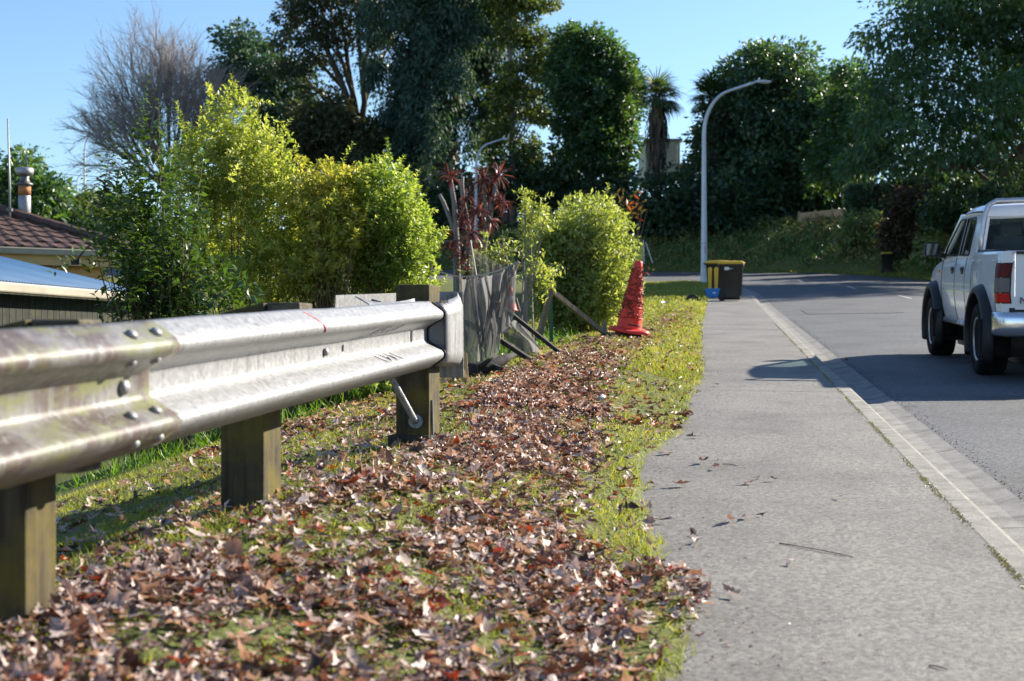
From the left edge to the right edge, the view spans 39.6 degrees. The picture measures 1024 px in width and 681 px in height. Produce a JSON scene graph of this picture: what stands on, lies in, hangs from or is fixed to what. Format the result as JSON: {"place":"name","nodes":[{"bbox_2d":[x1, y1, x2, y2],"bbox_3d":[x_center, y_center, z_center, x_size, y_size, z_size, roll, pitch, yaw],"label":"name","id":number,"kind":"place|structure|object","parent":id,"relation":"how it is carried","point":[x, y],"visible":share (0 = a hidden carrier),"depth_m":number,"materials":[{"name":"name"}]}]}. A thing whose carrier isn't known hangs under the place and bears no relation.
{"place":"outdoors","nodes":[
{"label":"outdoors","id":0,"kind":"place"},
{"bbox_2d":[0,0,1021,235],"label":"sky","id":1,"kind":"structure","parent":0,"point":[41,41],"materials":[{"name":"blue"}]},
{"bbox_2d":[0,217,1022,680],"bbox_3d":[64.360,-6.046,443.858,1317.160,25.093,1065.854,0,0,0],"label":"ground","id":2,"kind":"structure","parent":0,"point":[233,627],"depth_m":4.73,"materials":[{"name":"plant"}]},
{"bbox_2d":[0,142,85,222],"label":"leafy tree","id":3,"kind":"object","parent":2,"relation":"on","point":[50,199],"visible":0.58,"depth_m":59.30,"materials":[{"name":"green plant"}]},
{"bbox_2d":[0,204,130,288],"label":"tiled house","id":4,"kind":"structure","parent":2,"relation":"on","point":[27,237],"depth_m":27.50,"materials":[{"name":"brown tile"}]},
{"bbox_2d":[6,118,12,217],"bbox_3d":[-9.961,-3.337,28.200,0.105,2.128,0.100,0,0,0],"label":"aerial mast","id":5,"kind":"object","parent":4,"relation":"on","point":[9,209],"visible":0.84,"depth_m":28.19,"materials":[{"name":"grey metal"}]},
{"bbox_2d":[15,158,33,212],"bbox_3d":[-9.802,-2.952,28.600,0.350,1.449,0.350,0,0,0],"label":"chimney flue","id":6,"kind":"object","parent":4,"relation":"on","point":[24,184],"visible":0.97,"depth_m":28.50,"materials":[{"name":"grey metal"}]},
{"bbox_2d":[71,236,115,264],"bbox_3d":[-7.035,-1.518,23.924,0.160,0.374,2.626,0,0,-30],"label":"service cable","id":7,"kind":"object","parent":4,"relation":"attached to","point":[77,261],"visible":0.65,"depth_m":24.82,"materials":[{"name":"black paint"}]},
{"bbox_2d":[0,256,148,325],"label":"garden shed","id":8,"kind":"structure","parent":2,"relation":"on","point":[41,293],"depth_m":17.60,"materials":[{"name":"grey metal"}]},
{"bbox_2d":[87,655,105,669],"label":"fallen leaf","id":9,"kind":"object","parent":2,"relation":"on","point":[98,659],"visible":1,"depth_m":2.77,"materials":[{"name":"beige plant"}]},
{"bbox_2d":[68,185,140,237],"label":"leafy tree","id":10,"kind":"object","parent":2,"relation":"on","point":[82,199],"visible":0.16,"depth_m":63.51,"materials":[{"name":"green plant"}]},
{"bbox_2d":[56,197,176,260],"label":"roadside bush","id":11,"kind":"object","parent":2,"relation":"on","point":[80,217],"visible":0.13,"depth_m":61.28,"materials":[{"name":"green plant"}]},
{"bbox_2d":[45,73,264,464],"bbox_3d":[-2.535,-0.535,10.539,1.383,2.904,1.401,0,0,-38],"label":"dark glossy shrub","id":12,"kind":"object","parent":2,"relation":"on","point":[170,298],"visible":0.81,"depth_m":10.44,"materials":[{"name":"green plant"}]},
{"bbox_2d":[51,0,265,217],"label":"bare tree","id":13,"kind":"object","parent":2,"relation":"on","point":[186,103],"visible":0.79,"depth_m":90.43,"materials":[{"name":"plant"}]},
{"bbox_2d":[134,72,320,431],"bbox_3d":[-2.410,-0.755,12.466,2.069,3.170,1.437,0,0,31],"label":"golden shrub","id":14,"kind":"object","parent":2,"relation":"on","point":[239,187],"visible":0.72,"depth_m":12.20,"materials":[{"name":"green plant"}]},
{"bbox_2d":[0,284,463,633],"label":"guardrail","id":15,"kind":"object","parent":2,"relation":"on","point":[77,396],"visible":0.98,"depth_m":3.71,"materials":[{"name":"metal"}]},
{"bbox_2d":[195,16,353,234],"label":"spreading cypress","id":16,"kind":"object","parent":2,"relation":"on","point":[242,48],"visible":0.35,"depth_m":105.86,"materials":[{"name":"green plant"}]},
{"bbox_2d":[281,397,338,416],"bbox_3d":[-1.807,0.396,12.169,0.144,1.019,3.036,0,0,8],"label":"paling fence","id":17,"kind":"object","parent":2,"relation":"on","point":[291,410],"depth_m":11.76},
{"bbox_2d":[248,154,384,409],"bbox_3d":[-1.587,-0.487,11.877,1.138,2.217,0.986,0,0,-33],"label":"yellowing shrub","id":18,"kind":"object","parent":2,"relation":"on","point":[336,226],"visible":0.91,"depth_m":11.79,"materials":[{"name":"green plant"}]},
{"bbox_2d":[56,323,588,494],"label":"long weeds","id":19,"kind":"object","parent":2,"relation":"on","point":[206,439],"visible":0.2,"depth_m":10.35,"materials":[{"name":"green plant"}]},
{"bbox_2d":[264,0,392,121],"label":"tall gum tree","id":20,"kind":"object","parent":2,"relation":"on","point":[295,10],"visible":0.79,"depth_m":103.47,"materials":[{"name":"green plant"}]},
{"bbox_2d":[270,83,396,188],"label":"shaggy dark tree","id":21,"kind":"object","parent":2,"relation":"on","point":[335,121],"visible":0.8,"depth_m":97.68,"materials":[{"name":"green plant"}]},
{"bbox_2d":[0,394,713,680],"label":"leaf litter","id":22,"kind":"object","parent":2,"relation":"on","point":[87,627],"visible":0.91,"depth_m":3.90,"materials":[{"name":"plant"}]},
{"bbox_2d":[22,673,51,680],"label":"fallen leaf","id":23,"kind":"object","parent":22,"relation":"on","point":[35,676],"visible":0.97,"depth_m":2.64,"materials":[{"name":"brown plant"}]},
{"bbox_2d":[112,577,130,589],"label":"fallen leaf","id":24,"kind":"object","parent":22,"relation":"on","point":[118,582],"visible":0.97,"depth_m":3.41,"materials":[{"name":"brown plant"}]},
{"bbox_2d":[233,618,266,628],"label":"fallen leaf","id":25,"kind":"object","parent":22,"relation":"on","point":[249,625],"visible":1,"depth_m":3.13,"materials":[{"name":"brown plant"}]},
{"bbox_2d":[239,580,265,603],"bbox_3d":[-0.626,0.607,3.457,0.086,0.018,0.043,35,26,2],"label":"fallen leaf","id":26,"kind":"object","parent":22,"relation":"on","point":[248,586],"visible":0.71,"depth_m":3.46,"materials":[{"name":"brown plant"}]},
{"bbox_2d":[269,662,292,671],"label":"fallen leaf","id":27,"kind":"object","parent":22,"relation":"on","point":[287,667],"visible":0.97,"depth_m":2.90,"materials":[{"name":"brown plant"}]},
{"bbox_2d":[305,643,333,655],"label":"fallen leaf","id":28,"kind":"object","parent":22,"relation":"on","point":[311,651],"visible":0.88,"depth_m":3.07,"materials":[{"name":"brown plant"}]},
{"bbox_2d":[353,611,379,624],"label":"fallen leaf","id":29,"kind":"object","parent":22,"relation":"on","point":[365,615],"visible":1,"depth_m":3.34,"materials":[{"name":"orange plant"}]},
{"bbox_2d":[411,655,430,669],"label":"fallen leaf","id":30,"kind":"object","parent":22,"relation":"on","point":[422,663],"visible":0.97,"depth_m":3.12,"materials":[{"name":"white plant"}]},
{"bbox_2d":[434,637,450,651],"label":"fallen leaf","id":31,"kind":"object","parent":22,"relation":"on","point":[442,644],"visible":1,"depth_m":3.28,"materials":[{"name":"brown plant"}]},
{"bbox_2d":[443,641,472,649],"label":"fallen leaf","id":32,"kind":"object","parent":22,"relation":"on","point":[466,644],"visible":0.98,"depth_m":3.28,"materials":[{"name":"brown plant"}]},
{"bbox_2d":[509,629,521,651],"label":"fallen leaf","id":33,"kind":"object","parent":22,"relation":"on","point":[515,639],"visible":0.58,"depth_m":3.44,"materials":[{"name":"brown plant"}]},
{"bbox_2d":[542,607,561,616],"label":"fallen leaf","id":34,"kind":"object","parent":22,"relation":"on","point":[550,612],"visible":0.98,"depth_m":3.74,"materials":[{"name":"brown plant"}]},
{"bbox_2d":[574,652,599,662],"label":"fallen leaf","id":35,"kind":"object","parent":22,"relation":"on","point":[586,656],"visible":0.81,"depth_m":3.35,"materials":[{"name":"brown plant"}]},
{"bbox_2d":[581,603,594,618],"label":"fallen leaf","id":36,"kind":"object","parent":22,"relation":"on","point":[589,610],"visible":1,"depth_m":3.81,"materials":[{"name":"brown plant"}]},
{"bbox_2d":[604,591,620,611],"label":"fallen leaf","id":37,"kind":"object","parent":22,"relation":"on","point":[612,599],"visible":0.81,"depth_m":3.97,"materials":[{"name":"brown plant"}]},
{"bbox_2d":[353,381,391,398],"bbox_3d":[-1.169,0.384,11.894,0.380,0.233,0.348,0,0,38],"label":"weedy bush","id":38,"kind":"object","parent":2,"relation":"on","point":[373,387],"visible":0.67,"depth_m":11.88,"materials":[{"name":"green plant"}]},
{"bbox_2d":[326,137,449,398],"bbox_3d":[-1.132,-0.626,12.190,1.223,2.288,1.177,0,0,0],"label":"rounded green shrub","id":39,"kind":"object","parent":2,"relation":"on","point":[396,256],"visible":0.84,"depth_m":11.98,"materials":[{"name":"green plant"}]},
{"bbox_2d":[350,0,437,182],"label":"drooping conifer","id":40,"kind":"object","parent":2,"relation":"on","point":[394,28],"visible":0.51,"depth_m":98.08,"materials":[{"name":"green plant"}]},
{"bbox_2d":[395,155,460,231],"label":"roadside bush","id":41,"kind":"object","parent":2,"relation":"on","point":[422,177],"visible":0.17,"depth_m":95.34,"materials":[{"name":"green plant"}]},
{"bbox_2d":[421,140,459,189],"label":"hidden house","id":42,"kind":"structure","parent":2,"relation":"on","point":[437,163],"depth_m":114.00,"materials":[{"name":"white tile"}]},
{"bbox_2d":[386,0,495,181],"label":"drooping conifer","id":43,"kind":"object","parent":2,"relation":"on","point":[459,29],"visible":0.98,"depth_m":96.31,"materials":[{"name":"green plant"}]},
{"bbox_2d":[196,305,704,457],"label":"leaf litter","id":44,"kind":"object","parent":2,"relation":"on","point":[513,388],"visible":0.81,"depth_m":10.10,"materials":[{"name":"plant"}]},
{"bbox_2d":[422,156,506,238],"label":"roadside bush","id":45,"kind":"object","parent":2,"relation":"on","point":[436,203],"visible":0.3,"depth_m":93.85,"materials":[{"name":"brown plant"}]},
{"bbox_2d":[429,240,518,362],"bbox_3d":[-0.342,-0.280,12.814,0.807,1.231,0.827,0,0,0],"label":"shade net","id":46,"kind":"object","parent":2,"relation":"on","point":[488,307],"visible":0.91,"depth_m":12.59,"materials":[{"name":"fabric"}]},
{"bbox_2d":[438,160,515,291],"bbox_3d":[-0.732,-1.131,20.696,1.096,3.102,1.755,0,0,38],"label":"red cabbage tree","id":47,"kind":"object","parent":2,"relation":"on","point":[489,223],"visible":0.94,"depth_m":20.96,"materials":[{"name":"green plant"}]},
{"bbox_2d":[458,0,520,174],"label":"drooping conifer","id":48,"kind":"object","parent":2,"relation":"on","point":[484,74],"visible":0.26,"depth_m":101.32,"materials":[{"name":"green plant"}]},
{"bbox_2d":[459,231,521,347],"bbox_3d":[-0.260,-0.574,17.643,0.767,1.568,0.682,0,0,-19],"label":"weedy bush","id":49,"kind":"object","parent":2,"relation":"on","point":[490,263],"visible":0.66,"depth_m":17.50,"materials":[{"name":"green plant"}]},
{"bbox_2d":[468,353,514,376],"bbox_3d":[-0.150,0.225,12.039,0.564,0.236,0.322,0,0,-30],"label":"fallen log","id":50,"kind":"object","parent":2,"relation":"on","point":[495,363],"visible":0.81,"depth_m":11.99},
{"bbox_2d":[474,136,508,243],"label":"street lamp","id":51,"kind":"object","parent":2,"relation":"on","point":[476,162],"visible":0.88,"depth_m":87.93,"materials":[{"name":"grey metal"}]},
{"bbox_2d":[465,140,549,224],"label":"roadside bush","id":52,"kind":"object","parent":2,"relation":"on","point":[492,157],"visible":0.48,"depth_m":95.53,"materials":[{"name":"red plant"}]},
{"bbox_2d":[500,337,532,359],"bbox_3d":[-0.020,0.053,13.100,0.481,0.307,0.060,0,0,26],"label":"black batten","id":53,"kind":"object","parent":2,"relation":"on","point":[513,348],"visible":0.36,"depth_m":13.05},
{"bbox_2d":[474,0,564,230],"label":"olive tree","id":54,"kind":"object","parent":2,"relation":"on","point":[516,87],"visible":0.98,"depth_m":95.39,"materials":[{"name":"green plant"}]},
{"bbox_2d":[503,320,540,354],"bbox_3d":[0.089,0.023,14.300,0.403,0.450,0.240,0,0,0],"label":"shade net","id":55,"kind":"object","parent":2,"relation":"on","point":[517,334],"visible":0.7,"depth_m":14.28,"materials":[{"name":"fabric"}]},
{"bbox_2d":[501,187,565,355],"bbox_3d":[0.215,-0.685,14.643,0.660,1.824,0.704,0,0,0],"label":"leafy sapling","id":56,"kind":"object","parent":2,"relation":"on","point":[527,203],"visible":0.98,"depth_m":14.55,"materials":[{"name":"green plant"}]},
{"bbox_2d":[513,314,560,352],"bbox_3d":[0.185,-0.099,13.500,0.576,0.443,0.050,0,0,21],"label":"black batten","id":57,"kind":"object","parent":2,"relation":"on","point":[529,328],"visible":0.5,"depth_m":13.46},
{"bbox_2d":[538,281,555,335],"bbox_3d":[0.388,-0.360,16.100,0.060,0.625,0.285,0,0,-36],"label":"leaning stake","id":58,"kind":"object","parent":2,"relation":"on","point":[545,314],"visible":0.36,"depth_m":16.09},
{"bbox_2d":[548,266,552,341],"bbox_3d":[0.443,-0.420,16.300,0.063,0.869,0.045,0,0,0],"label":"green stake","id":59,"kind":"object","parent":2,"relation":"on","point":[551,323],"visible":0.64,"depth_m":16.28,"materials":[{"name":"paint"}]},
{"bbox_2d":[507,133,599,221],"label":"roadside bush","id":60,"kind":"object","parent":2,"relation":"on","point":[549,178],"visible":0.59,"depth_m":94.72,"materials":[{"name":"green plant"}]},
{"bbox_2d":[517,182,645,333],"bbox_3d":[0.903,-0.986,18.998,1.715,2.219,1.784,0,0,0],"label":"pale bushy shrub","id":61,"kind":"object","parent":2,"relation":"on","point":[592,242],"visible":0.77,"depth_m":18.65,"materials":[{"name":"green plant"}]},
{"bbox_2d":[553,291,609,334],"bbox_3d":[0.788,-0.305,16.350,0.853,0.540,0.050,0,0,-37],"label":"brace","id":62,"kind":"object","parent":2,"relation":"on","point":[579,312],"visible":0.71,"depth_m":16.32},
{"bbox_2d":[534,18,650,196],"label":"round tree","id":63,"kind":"object","parent":2,"relation":"on","point":[579,63],"visible":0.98,"depth_m":92.64,"materials":[{"name":"green plant"}]},
{"bbox_2d":[554,143,642,214],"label":"roadside bush","id":64,"kind":"object","parent":2,"relation":"on","point":[616,184],"visible":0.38,"depth_m":92.48,"materials":[{"name":"green plant"}]},
{"bbox_2d":[503,280,708,337],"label":"lawn grass","id":65,"kind":"structure","parent":2,"relation":"on","point":[649,301],"depth_m":40.04,"materials":[{"name":"plant"}]},
{"bbox_2d":[608,260,649,337],"bbox_3d":[1.423,-0.473,16.698,0.430,0.959,0.430,8,0,-12],"label":"traffic cone","id":66,"kind":"object","parent":2,"relation":"on","point":[630,319],"visible":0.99,"depth_m":16.60,"materials":[{"name":"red plastic"}]},
{"bbox_2d":[614,188,647,269],"bbox_3d":[1.660,-1.191,20.549,0.480,2.030,0.496,0,0,-38],"label":"red leaf sapling","id":67,"kind":"object","parent":2,"relation":"on","point":[630,203],"visible":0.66,"depth_m":20.50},
{"bbox_2d":[632,240,652,263],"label":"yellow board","id":68,"kind":"object","parent":2,"relation":"on","point":[641,253],"visible":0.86,"depth_m":77.98,"materials":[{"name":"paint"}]},
{"bbox_2d":[600,168,701,238],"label":"roadside bush","id":69,"kind":"object","parent":2,"relation":"on","point":[645,190],"visible":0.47,"depth_m":88.43,"materials":[{"name":"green plant"}]},
{"bbox_2d":[627,65,690,184],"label":"fan palm","id":70,"kind":"object","parent":2,"relation":"on","point":[660,106],"visible":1,"depth_m":88.58,"materials":[{"name":"green plant"}]},
{"bbox_2d":[636,139,688,184],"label":"pale house","id":71,"kind":"structure","parent":2,"relation":"on","point":[673,151],"depth_m":96.97,"materials":[{"name":"paint"}]},
{"bbox_2d":[423,252,931,279],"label":"roadside grass","id":72,"kind":"structure","parent":2,"relation":"on","point":[920,275],"depth_m":75.39,"materials":[{"name":"plant"}]},
{"bbox_2d":[640,161,725,239],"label":"roadside bush","id":73,"kind":"object","parent":2,"relation":"on","point":[680,223],"visible":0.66,"depth_m":87.62,"materials":[{"name":"green plant"}]},
{"bbox_2d":[373,213,1021,272],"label":"bank plants","id":74,"kind":"object","parent":2,"relation":"on","point":[729,240],"visible":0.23,"depth_m":84.10,"materials":[{"name":"green plant"}]},
{"bbox_2d":[684,70,736,175],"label":"fan palm","id":75,"kind":"object","parent":2,"relation":"on","point":[707,84],"visible":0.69,"depth_m":90.94,"materials":[{"name":"green plant"}]},
{"bbox_2d":[684,165,770,237],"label":"roadside bush","id":76,"kind":"object","parent":2,"relation":"on","point":[736,207],"visible":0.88,"depth_m":86.57,"materials":[{"name":"green plant"}]},
{"bbox_2d":[494,203,968,231],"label":"bank plants","id":77,"kind":"object","parent":2,"relation":"on","point":[504,225],"visible":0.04,"depth_m":95.30,"materials":[{"name":"green plant"}]},
{"bbox_2d":[700,78,771,282],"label":"street lamp","id":78,"kind":"object","parent":2,"relation":"on","point":[703,276],"visible":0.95,"depth_m":55.92,"materials":[{"name":"grey metal"}]},
{"bbox_2d":[660,32,844,215],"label":"broad glossy tree","id":79,"kind":"object","parent":2,"relation":"on","point":[765,130],"visible":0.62,"depth_m":90.00,"materials":[{"name":"green plant"}]},
{"bbox_2d":[754,181,807,218],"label":"roadside bush","id":80,"kind":"object","parent":2,"relation":"on","point":[774,210],"visible":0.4,"depth_m":89.04,"materials":[{"name":"green plant"}]},
{"bbox_2d":[790,178,843,213],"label":"roadside bush","id":81,"kind":"object","parent":2,"relation":"on","point":[818,201],"visible":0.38,"depth_m":89.31,"materials":[{"name":"green plant"}]},
{"bbox_2d":[798,208,843,222],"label":"bank fence","id":82,"kind":"object","parent":2,"relation":"on","point":[832,212],"visible":0.62,"depth_m":83.67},
{"bbox_2d":[636,290,1023,680],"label":"footpath","id":83,"kind":"structure","parent":2,"relation":"on","point":[916,584],"depth_m":5.13,"materials":[{"name":"concrete"}]},
{"bbox_2d":[705,288,719,297],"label":"recycling crate","id":84,"kind":"object","parent":83,"relation":"on","point":[712,292],"visible":0.96,"depth_m":40.02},
{"bbox_2d":[703,260,726,294],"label":"wheelie bin","id":85,"kind":"object","parent":83,"relation":"on","point":[711,264],"visible":0.18,"depth_m":40.99,"materials":[{"name":"plastic"}]},
{"bbox_2d":[716,261,744,300],"bbox_3d":[5.836,-1.593,38.003,0.748,1.061,0.590,0,0,10],"label":"wheelie bin","id":86,"kind":"object","parent":83,"relation":"on","point":[731,275],"visible":1,"depth_m":37.76,"materials":[{"name":"plastic"}]},
{"bbox_2d":[722,583,740,593],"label":"fallen leaf","id":87,"kind":"object","parent":83,"relation":"on","point":[730,590],"visible":1,"depth_m":4.28,"materials":[{"name":"brown plant"}]},
{"bbox_2d":[649,349,861,680],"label":"leaf crumbs","id":88,"kind":"object","parent":83,"relation":"on","point":[713,565],"visible":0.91,"depth_m":4.13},
{"bbox_2d":[775,325,1023,588],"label":"joint moss","id":89,"kind":"object","parent":83,"relation":"on","point":[1013,571],"visible":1,"depth_m":6.32,"materials":[{"name":"plant"}]},
{"bbox_2d":[794,54,893,202],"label":"open leafy tree","id":90,"kind":"object","parent":2,"relation":"on","point":[833,142],"visible":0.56,"depth_m":83.39,"materials":[{"name":"green plant"}]},
{"bbox_2d":[829,206,887,255],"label":"bank shrub","id":91,"kind":"object","parent":2,"relation":"on","point":[852,233],"visible":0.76,"depth_m":76.28,"materials":[{"name":"green plant"}]},
{"bbox_2d":[840,180,895,225],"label":"clipped hedge","id":92,"kind":"object","parent":2,"relation":"on","point":[857,196],"visible":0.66,"depth_m":77.98,"materials":[{"name":"green plant"}]},
{"bbox_2d":[742,288,1023,581],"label":"kerb","id":93,"kind":"structure","parent":2,"relation":"on","point":[989,507],"depth_m":7.78,"materials":[{"name":"concrete"}]},
{"bbox_2d":[880,252,892,272],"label":"wheelie bin","id":94,"kind":"object","parent":2,"relation":"on","point":[886,260],"visible":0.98,"depth_m":70.72,"materials":[{"name":"plastic"}]},
{"bbox_2d":[872,204,928,261],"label":"bank shrub","id":95,"kind":"object","parent":2,"relation":"on","point":[893,244],"visible":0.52,"depth_m":71.33,"materials":[{"name":"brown plant"}]},
{"bbox_2d":[869,147,942,198],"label":"bank shrub","id":96,"kind":"object","parent":2,"relation":"on","point":[910,182],"visible":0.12,"depth_m":79.06,"materials":[{"name":"green plant"}]},
{"bbox_2d":[878,171,954,239],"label":"bank shrub","id":97,"kind":"object","parent":2,"relation":"on","point":[907,199],"visible":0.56,"depth_m":70.53,"materials":[{"name":"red plant"}]},
{"bbox_2d":[824,0,1023,237],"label":"feathery tree","id":98,"kind":"object","parent":2,"relation":"on","point":[998,84],"visible":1,"depth_m":59.91,"materials":[{"name":"green plant"}]},
{"bbox_2d":[905,213,954,274],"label":"bank shrub","id":99,"kind":"object","parent":2,"relation":"on","point":[934,262],"visible":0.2,"depth_m":65.73,"materials":[{"name":"green plant"}]},
{"bbox_2d":[913,170,996,235],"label":"bank shrub","id":100,"kind":"object","parent":2,"relation":"on","point":[950,209],"visible":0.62,"depth_m":65.50,"materials":[{"name":"green plant"}]},
{"bbox_2d":[909,136,1006,197],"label":"bank shrub","id":101,"kind":"object","parent":2,"relation":"on","point":[942,178],"visible":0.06,"depth_m":71.37,"materials":[{"name":"green plant"}]},
{"bbox_2d":[957,150,1023,235],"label":"bank shrub","id":102,"kind":"object","parent":2,"relation":"on","point":[988,191],"visible":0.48,"depth_m":59.66,"materials":[{"name":"green plant"}]},
{"bbox_2d":[981,124,1023,194],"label":"bank shrub","id":103,"kind":"object","parent":2,"relation":"on","point":[999,168],"visible":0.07,"depth_m":69.59,"materials":[{"name":"green plant"}]},
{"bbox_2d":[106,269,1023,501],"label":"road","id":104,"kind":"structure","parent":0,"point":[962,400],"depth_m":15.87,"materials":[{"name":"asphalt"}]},
{"bbox_2d":[792,318,1023,500],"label":"loose road chip","id":105,"kind":"object","parent":104,"relation":"on","point":[915,413],"visible":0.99,"depth_m":10.29,"materials":[{"name":"grey stone"}]},
{"bbox_2d":[921,197,1023,374],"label":"utility truck","id":106,"kind":"object","parent":104,"relation":"on","point":[973,300],"visible":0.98,"depth_m":14.27,"materials":[{"name":"white paint"}]},
{"bbox_2d":[440,308,706,381],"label":"lawn grass","id":107,"kind":"structure","parent":0,"point":[686,358],"depth_m":15.30,"materials":[{"name":"plant"}]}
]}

